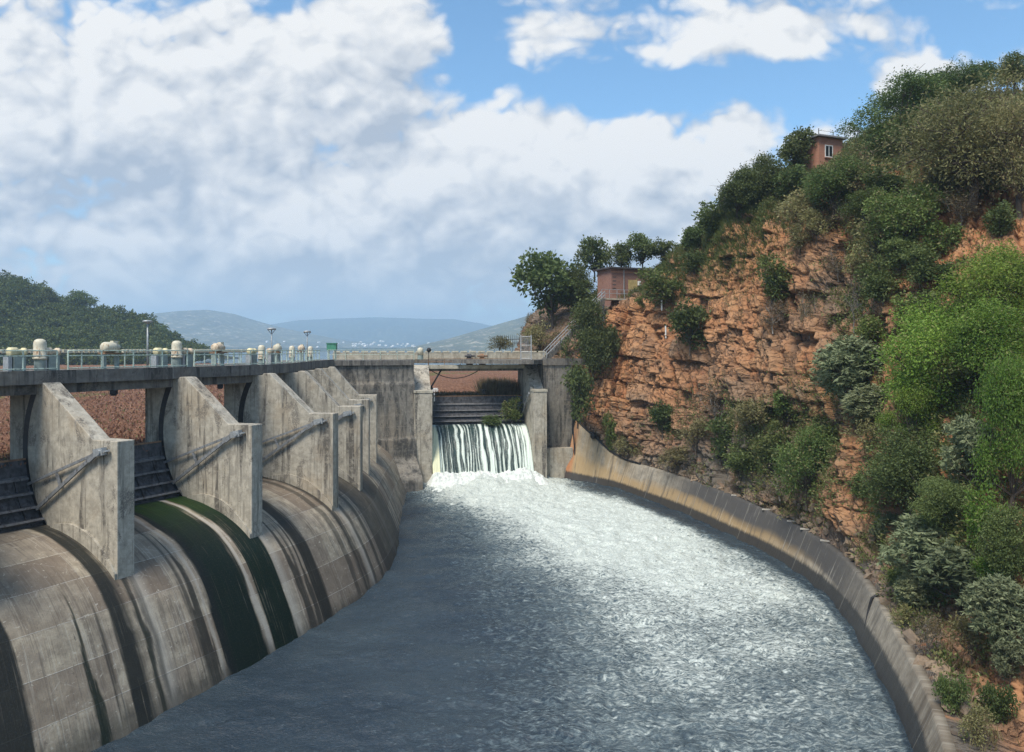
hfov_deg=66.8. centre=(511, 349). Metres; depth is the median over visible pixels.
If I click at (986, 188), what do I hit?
shrub
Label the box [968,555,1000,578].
shrub
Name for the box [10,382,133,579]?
spillway pier
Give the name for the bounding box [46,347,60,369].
drum stand
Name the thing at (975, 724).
shrub
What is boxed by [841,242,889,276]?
shrub
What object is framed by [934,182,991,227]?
shrub
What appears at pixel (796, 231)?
shrub
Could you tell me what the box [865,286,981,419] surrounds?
tree
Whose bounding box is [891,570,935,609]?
shrub
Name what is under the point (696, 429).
shrub
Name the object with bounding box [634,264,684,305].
shrub
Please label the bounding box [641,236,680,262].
tree
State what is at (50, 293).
tree
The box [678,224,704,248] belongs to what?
tree
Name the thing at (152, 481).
radial gate
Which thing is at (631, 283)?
door
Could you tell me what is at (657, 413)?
shrub
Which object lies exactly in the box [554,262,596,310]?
tree
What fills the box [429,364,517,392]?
floating weed
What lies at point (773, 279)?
shrub
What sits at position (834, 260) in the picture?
shrub
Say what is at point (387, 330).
hill
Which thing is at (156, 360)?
drum stand
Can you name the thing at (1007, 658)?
shrub
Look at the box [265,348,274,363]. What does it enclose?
drum stand
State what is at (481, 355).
gate winch
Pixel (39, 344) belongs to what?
gear dome
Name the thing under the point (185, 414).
spillway pier
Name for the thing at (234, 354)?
guard railing
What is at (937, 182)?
shrub
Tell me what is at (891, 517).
shrub
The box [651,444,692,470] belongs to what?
shrub
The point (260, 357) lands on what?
gear dome
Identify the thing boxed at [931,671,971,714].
shrub
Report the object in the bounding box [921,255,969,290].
shrub
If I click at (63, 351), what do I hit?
guard railing
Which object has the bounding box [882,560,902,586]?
shrub
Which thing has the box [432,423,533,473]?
waterfall
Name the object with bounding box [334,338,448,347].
hill
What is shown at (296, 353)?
guard railing
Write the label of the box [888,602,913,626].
shrub
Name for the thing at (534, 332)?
shrub
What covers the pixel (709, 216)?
tree
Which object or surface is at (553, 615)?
channel water
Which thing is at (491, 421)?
shrub
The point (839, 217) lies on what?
shrub
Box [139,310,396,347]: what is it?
hill
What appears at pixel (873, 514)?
undergrowth
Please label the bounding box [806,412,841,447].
shrub
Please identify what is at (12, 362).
drum stand
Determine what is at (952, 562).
shrub
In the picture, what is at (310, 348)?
gear dome
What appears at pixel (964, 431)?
shrub
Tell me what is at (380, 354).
abutment railing
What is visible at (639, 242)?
tree
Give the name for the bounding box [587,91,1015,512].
green grass
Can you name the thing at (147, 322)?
street lamp
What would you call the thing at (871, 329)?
shrub
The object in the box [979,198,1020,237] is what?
shrub
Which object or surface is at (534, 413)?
sluice pier
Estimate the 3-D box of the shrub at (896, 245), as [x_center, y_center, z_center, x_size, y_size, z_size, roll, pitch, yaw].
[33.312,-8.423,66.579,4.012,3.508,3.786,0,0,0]
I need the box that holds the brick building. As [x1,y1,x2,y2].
[593,266,653,306]
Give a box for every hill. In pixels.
[0,295,237,364]
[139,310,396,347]
[270,317,490,343]
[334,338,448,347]
[359,315,529,351]
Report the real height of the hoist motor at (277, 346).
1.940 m
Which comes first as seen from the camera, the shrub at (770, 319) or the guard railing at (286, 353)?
the guard railing at (286, 353)
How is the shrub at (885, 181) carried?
on the cliff
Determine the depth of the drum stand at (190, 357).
57.66 m
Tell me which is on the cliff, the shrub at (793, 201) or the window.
the shrub at (793, 201)
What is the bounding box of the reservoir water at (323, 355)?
[0,352,475,365]
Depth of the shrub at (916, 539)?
47.79 m
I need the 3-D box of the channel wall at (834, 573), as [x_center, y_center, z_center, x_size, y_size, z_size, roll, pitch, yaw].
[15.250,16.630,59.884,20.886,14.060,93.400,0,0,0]
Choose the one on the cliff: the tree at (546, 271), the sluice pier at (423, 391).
the tree at (546, 271)
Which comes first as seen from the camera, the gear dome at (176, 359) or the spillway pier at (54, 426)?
the spillway pier at (54, 426)
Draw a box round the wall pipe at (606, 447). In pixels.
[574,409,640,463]
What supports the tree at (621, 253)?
on the cliff
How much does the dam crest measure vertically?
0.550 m
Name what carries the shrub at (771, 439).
on the cliff
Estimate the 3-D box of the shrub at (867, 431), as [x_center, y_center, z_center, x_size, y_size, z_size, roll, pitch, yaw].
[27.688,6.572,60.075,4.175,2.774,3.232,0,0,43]
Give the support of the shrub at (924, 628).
on the rock rubble
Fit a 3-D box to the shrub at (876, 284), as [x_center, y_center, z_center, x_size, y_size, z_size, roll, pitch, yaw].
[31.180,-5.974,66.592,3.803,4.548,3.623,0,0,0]
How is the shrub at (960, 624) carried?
on the cliff
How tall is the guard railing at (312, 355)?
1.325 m
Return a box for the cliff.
[514,98,1023,751]
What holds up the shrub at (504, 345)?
on the dam crest
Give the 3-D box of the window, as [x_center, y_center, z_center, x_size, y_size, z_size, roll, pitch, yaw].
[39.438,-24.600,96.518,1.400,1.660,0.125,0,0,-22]
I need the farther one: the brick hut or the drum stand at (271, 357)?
the brick hut
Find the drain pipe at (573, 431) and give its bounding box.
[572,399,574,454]
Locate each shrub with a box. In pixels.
[480,414,502,425]
[487,335,514,350]
[500,395,523,422]
[517,318,559,350]
[558,289,628,390]
[560,354,596,428]
[602,411,617,450]
[611,433,642,458]
[633,291,644,308]
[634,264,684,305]
[646,397,679,439]
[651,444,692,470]
[664,295,711,355]
[674,417,710,455]
[678,248,705,273]
[686,380,729,419]
[700,410,734,459]
[721,445,759,472]
[727,394,771,436]
[749,418,799,467]
[750,250,794,303]
[758,299,795,333]
[759,474,794,500]
[760,162,808,197]
[767,420,834,510]
[768,386,797,426]
[772,185,824,227]
[783,222,812,254]
[791,287,820,338]
[794,205,836,243]
[798,152,865,219]
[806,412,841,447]
[807,333,889,412]
[818,244,849,281]
[821,196,853,230]
[836,185,895,229]
[838,155,876,193]
[839,257,865,308]
[839,415,887,450]
[840,383,885,426]
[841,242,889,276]
[847,198,899,256]
[847,472,875,499]
[852,253,901,305]
[853,314,890,342]
[855,155,908,195]
[855,174,951,249]
[868,510,902,541]
[876,513,957,574]
[877,232,921,270]
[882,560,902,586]
[885,175,944,223]
[888,290,933,329]
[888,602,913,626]
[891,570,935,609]
[898,239,940,287]
[905,610,952,656]
[908,149,962,196]
[908,289,980,319]
[911,536,985,619]
[919,219,967,256]
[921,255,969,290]
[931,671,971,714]
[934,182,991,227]
[938,413,1002,487]
[944,611,995,665]
[954,700,995,750]
[955,573,1023,649]
[959,478,1011,554]
[961,161,1013,204]
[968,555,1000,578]
[973,501,1023,583]
[976,680,1021,725]
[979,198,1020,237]
[990,634,1023,687]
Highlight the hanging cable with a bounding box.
[429,369,476,378]
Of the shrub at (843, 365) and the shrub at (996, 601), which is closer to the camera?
the shrub at (996, 601)
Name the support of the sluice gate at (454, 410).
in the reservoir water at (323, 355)
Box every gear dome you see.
[32,339,47,370]
[171,341,182,366]
[258,345,265,364]
[289,346,294,361]
[308,346,312,359]
[417,347,422,358]
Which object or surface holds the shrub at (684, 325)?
on the cliff
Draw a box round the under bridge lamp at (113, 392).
[110,390,117,395]
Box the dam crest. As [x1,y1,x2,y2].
[402,359,541,363]
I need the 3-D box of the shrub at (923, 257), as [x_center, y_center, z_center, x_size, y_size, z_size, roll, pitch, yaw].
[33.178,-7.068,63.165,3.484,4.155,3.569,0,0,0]
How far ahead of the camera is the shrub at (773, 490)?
72.19 m
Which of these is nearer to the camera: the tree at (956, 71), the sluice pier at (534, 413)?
the tree at (956, 71)
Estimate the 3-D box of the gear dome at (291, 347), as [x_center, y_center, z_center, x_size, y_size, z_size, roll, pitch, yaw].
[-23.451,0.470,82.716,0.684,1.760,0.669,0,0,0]
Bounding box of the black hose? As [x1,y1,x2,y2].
[864,593,878,626]
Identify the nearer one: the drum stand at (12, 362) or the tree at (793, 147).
the drum stand at (12, 362)
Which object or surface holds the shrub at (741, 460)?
on the cliff
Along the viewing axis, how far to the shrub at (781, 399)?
76.19 m
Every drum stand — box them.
[3,347,27,370]
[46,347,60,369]
[151,348,168,367]
[182,348,193,366]
[246,348,256,364]
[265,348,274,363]
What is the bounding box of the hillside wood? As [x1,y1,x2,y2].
[0,269,210,365]
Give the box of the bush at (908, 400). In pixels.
[872,373,948,442]
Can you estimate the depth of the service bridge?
51.26 m
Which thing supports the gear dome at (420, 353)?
on the sluice pier at (423, 391)
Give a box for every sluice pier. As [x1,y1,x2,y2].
[414,365,432,482]
[518,364,547,477]
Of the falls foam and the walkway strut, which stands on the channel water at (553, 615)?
the falls foam
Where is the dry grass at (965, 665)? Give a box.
[519,87,1023,751]
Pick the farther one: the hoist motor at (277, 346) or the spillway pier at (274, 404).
the hoist motor at (277, 346)
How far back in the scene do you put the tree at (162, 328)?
438.31 m
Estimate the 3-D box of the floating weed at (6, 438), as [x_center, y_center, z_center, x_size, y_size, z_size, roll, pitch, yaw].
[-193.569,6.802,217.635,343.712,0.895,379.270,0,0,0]
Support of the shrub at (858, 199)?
on the cliff
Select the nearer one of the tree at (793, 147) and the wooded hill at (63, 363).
the tree at (793, 147)
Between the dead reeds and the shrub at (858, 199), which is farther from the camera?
the dead reeds
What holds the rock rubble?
on the cliff
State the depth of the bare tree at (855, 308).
68.88 m
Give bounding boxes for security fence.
[500,334,527,351]
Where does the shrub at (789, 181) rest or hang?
on the cliff
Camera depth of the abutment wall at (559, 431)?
104.88 m
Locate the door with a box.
[628,280,636,292]
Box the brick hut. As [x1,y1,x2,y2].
[801,128,846,171]
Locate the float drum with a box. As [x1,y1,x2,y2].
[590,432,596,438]
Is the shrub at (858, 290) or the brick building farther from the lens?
the brick building
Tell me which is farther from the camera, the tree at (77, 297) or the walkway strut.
the tree at (77, 297)
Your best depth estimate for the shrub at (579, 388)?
98.34 m
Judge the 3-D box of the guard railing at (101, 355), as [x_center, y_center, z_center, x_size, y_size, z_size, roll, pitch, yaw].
[-24.874,0.688,50.924,0.173,1.325,9.153,0,0,24]
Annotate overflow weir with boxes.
[0,444,406,751]
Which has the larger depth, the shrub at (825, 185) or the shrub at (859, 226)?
the shrub at (825, 185)
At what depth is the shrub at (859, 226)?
70.11 m
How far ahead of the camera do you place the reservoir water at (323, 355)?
614.73 m
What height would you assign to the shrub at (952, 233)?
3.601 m
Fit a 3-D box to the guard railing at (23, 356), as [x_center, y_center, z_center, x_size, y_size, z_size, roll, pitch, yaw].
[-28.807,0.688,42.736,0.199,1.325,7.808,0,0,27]
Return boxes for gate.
[0,453,95,532]
[134,434,231,504]
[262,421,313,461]
[432,392,529,424]
[520,335,531,359]
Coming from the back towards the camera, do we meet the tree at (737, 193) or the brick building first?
the brick building
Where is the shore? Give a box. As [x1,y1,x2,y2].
[210,348,394,351]
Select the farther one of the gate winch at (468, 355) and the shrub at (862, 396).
the gate winch at (468, 355)
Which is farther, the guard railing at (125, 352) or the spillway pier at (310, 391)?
the spillway pier at (310, 391)
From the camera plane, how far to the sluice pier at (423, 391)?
99.36 m
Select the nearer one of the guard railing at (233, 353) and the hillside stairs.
the guard railing at (233, 353)
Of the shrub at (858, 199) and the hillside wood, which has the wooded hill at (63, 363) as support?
the hillside wood
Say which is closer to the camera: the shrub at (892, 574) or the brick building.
the shrub at (892, 574)
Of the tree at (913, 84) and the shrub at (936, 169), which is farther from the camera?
the tree at (913, 84)
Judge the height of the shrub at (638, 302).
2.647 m
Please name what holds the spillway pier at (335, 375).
on the overflow weir
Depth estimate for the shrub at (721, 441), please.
83.16 m
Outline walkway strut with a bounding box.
[431,369,441,389]
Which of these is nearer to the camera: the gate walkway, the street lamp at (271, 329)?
the street lamp at (271, 329)
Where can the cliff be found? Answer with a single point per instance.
(650, 352)
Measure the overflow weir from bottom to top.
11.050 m
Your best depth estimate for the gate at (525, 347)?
106.22 m
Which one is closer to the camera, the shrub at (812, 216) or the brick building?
the shrub at (812, 216)
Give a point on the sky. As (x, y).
(265, 161)
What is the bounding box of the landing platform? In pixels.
[598,298,625,318]
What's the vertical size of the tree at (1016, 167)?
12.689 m
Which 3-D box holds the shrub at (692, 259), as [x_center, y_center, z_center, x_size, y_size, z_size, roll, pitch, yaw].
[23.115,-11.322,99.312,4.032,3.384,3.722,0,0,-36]
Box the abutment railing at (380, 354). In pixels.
[327,350,413,359]
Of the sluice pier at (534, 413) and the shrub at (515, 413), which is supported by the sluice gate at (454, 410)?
the shrub at (515, 413)
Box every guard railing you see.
[0,349,118,368]
[0,350,57,370]
[67,350,187,369]
[121,349,171,367]
[193,349,219,365]
[194,350,263,366]
[222,349,240,363]
[266,350,291,363]
[292,350,305,362]
[306,350,319,361]
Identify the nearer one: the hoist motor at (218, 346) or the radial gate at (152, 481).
the radial gate at (152, 481)
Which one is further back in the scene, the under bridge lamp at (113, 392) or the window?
the window
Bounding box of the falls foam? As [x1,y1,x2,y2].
[427,467,548,494]
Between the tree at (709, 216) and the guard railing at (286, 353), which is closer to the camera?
the guard railing at (286, 353)
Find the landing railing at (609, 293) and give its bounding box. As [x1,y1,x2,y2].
[605,289,638,298]
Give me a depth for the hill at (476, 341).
2521.34 m
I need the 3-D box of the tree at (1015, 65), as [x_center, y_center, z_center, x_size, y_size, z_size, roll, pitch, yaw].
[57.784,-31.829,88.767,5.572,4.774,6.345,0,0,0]
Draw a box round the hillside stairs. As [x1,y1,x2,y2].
[543,291,604,357]
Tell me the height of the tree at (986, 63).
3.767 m
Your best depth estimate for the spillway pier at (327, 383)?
78.01 m
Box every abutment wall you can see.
[326,359,422,491]
[533,358,608,477]
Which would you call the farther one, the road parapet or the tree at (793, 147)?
the road parapet
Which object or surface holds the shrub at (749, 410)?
on the cliff
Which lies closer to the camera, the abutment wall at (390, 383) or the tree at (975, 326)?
the tree at (975, 326)
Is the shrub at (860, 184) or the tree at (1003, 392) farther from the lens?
the shrub at (860, 184)
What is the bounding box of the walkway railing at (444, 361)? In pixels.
[428,358,519,364]
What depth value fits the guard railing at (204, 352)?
66.41 m
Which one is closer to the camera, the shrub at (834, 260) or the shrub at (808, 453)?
the shrub at (808, 453)
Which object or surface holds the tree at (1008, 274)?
on the cliff
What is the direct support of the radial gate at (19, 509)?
attached to the spillway pier at (54, 426)
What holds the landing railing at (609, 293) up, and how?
on the landing platform
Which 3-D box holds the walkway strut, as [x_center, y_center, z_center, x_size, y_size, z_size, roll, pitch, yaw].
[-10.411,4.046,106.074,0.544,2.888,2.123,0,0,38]
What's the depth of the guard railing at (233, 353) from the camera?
74.73 m
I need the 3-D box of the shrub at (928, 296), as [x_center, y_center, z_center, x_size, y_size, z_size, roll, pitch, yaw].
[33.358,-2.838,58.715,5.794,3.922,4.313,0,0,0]
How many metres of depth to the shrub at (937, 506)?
46.53 m
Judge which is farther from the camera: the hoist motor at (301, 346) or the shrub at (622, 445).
the shrub at (622, 445)
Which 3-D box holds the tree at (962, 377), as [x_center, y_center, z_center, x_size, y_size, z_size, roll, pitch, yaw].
[31.521,1.485,53.374,5.633,5.172,4.813,0,0,0]
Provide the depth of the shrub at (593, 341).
104.92 m
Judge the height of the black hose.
3.051 m
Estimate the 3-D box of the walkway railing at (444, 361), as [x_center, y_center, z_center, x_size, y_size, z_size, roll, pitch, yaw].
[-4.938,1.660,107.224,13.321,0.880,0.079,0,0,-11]
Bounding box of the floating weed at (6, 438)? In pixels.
[0,363,231,458]
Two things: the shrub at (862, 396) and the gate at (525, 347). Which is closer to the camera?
the shrub at (862, 396)
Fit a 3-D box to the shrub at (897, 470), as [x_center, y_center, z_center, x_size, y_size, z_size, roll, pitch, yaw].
[28.161,8.993,55.367,7.899,8.293,8.711,0,0,42]
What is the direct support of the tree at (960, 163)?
on the cliff
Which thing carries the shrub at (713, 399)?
on the cliff
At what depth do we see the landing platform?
112.07 m
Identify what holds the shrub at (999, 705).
on the cliff
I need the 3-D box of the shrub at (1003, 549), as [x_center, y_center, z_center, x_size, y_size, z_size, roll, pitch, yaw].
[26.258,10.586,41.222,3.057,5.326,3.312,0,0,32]
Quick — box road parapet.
[333,351,545,358]
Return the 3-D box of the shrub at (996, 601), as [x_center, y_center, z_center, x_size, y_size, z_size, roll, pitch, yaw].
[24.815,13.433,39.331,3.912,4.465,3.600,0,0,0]
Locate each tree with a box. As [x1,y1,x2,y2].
[40,286,60,301]
[62,289,99,307]
[154,324,173,342]
[509,247,590,329]
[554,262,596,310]
[570,233,612,281]
[603,240,634,266]
[625,231,654,266]
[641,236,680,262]
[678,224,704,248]
[691,199,728,236]
[711,161,761,218]
[741,150,794,195]
[772,124,816,168]
[830,56,971,162]
[844,296,872,332]
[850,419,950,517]
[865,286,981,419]
[868,57,1023,211]
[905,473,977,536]
[918,55,1003,117]
[922,339,1010,399]
[924,235,1023,345]
[939,283,1023,395]
[959,78,1023,220]
[961,346,1023,510]
[967,60,1000,88]
[992,50,1023,89]
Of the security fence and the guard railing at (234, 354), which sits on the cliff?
the security fence
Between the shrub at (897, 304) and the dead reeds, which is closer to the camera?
the shrub at (897, 304)
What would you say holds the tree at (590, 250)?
on the cliff
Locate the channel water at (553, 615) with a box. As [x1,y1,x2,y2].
[91,474,912,751]
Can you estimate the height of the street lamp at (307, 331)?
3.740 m
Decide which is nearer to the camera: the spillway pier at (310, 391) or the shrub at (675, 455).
the spillway pier at (310, 391)
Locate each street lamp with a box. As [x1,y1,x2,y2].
[142,320,152,367]
[267,327,275,347]
[303,330,310,359]
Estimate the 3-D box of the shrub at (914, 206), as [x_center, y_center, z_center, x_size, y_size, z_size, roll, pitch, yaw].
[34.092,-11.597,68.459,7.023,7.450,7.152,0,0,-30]
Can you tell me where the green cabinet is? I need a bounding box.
[326,343,337,359]
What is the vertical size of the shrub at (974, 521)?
4.938 m
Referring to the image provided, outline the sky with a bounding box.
[0,0,1023,325]
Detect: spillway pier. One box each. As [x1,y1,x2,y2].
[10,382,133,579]
[145,376,261,538]
[224,373,337,510]
[282,371,362,490]
[302,368,369,474]
[314,367,376,462]
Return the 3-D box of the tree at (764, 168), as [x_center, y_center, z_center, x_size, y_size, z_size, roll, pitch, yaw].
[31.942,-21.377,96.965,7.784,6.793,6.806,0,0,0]
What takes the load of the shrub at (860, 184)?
on the cliff
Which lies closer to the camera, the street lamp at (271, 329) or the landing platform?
the street lamp at (271, 329)
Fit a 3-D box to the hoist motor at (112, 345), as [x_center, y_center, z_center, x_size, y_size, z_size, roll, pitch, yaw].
[-26.817,0.380,51.817,0.720,1.940,1.350,0,0,23]
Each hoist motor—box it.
[98,341,122,368]
[209,342,226,365]
[273,343,282,363]
[297,344,304,361]
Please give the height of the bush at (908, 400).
6.936 m
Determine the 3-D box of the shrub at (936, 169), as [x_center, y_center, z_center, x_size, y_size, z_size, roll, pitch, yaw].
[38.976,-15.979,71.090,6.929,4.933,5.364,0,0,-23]
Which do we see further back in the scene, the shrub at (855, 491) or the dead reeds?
the dead reeds
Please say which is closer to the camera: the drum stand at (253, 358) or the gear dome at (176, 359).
the gear dome at (176, 359)
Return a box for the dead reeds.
[432,376,520,395]
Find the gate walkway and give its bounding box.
[428,364,524,370]
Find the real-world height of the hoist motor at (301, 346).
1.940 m
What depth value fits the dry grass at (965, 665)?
75.07 m
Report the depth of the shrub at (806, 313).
76.23 m
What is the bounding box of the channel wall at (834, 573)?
[564,421,956,751]
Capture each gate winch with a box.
[465,354,474,364]
[477,354,486,364]
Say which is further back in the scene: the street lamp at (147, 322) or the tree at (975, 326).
the street lamp at (147, 322)
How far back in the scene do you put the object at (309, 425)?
61.51 m
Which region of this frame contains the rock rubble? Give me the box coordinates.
[581,409,988,718]
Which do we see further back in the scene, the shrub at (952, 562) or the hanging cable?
the hanging cable
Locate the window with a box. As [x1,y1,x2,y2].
[824,145,832,158]
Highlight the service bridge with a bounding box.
[0,359,333,395]

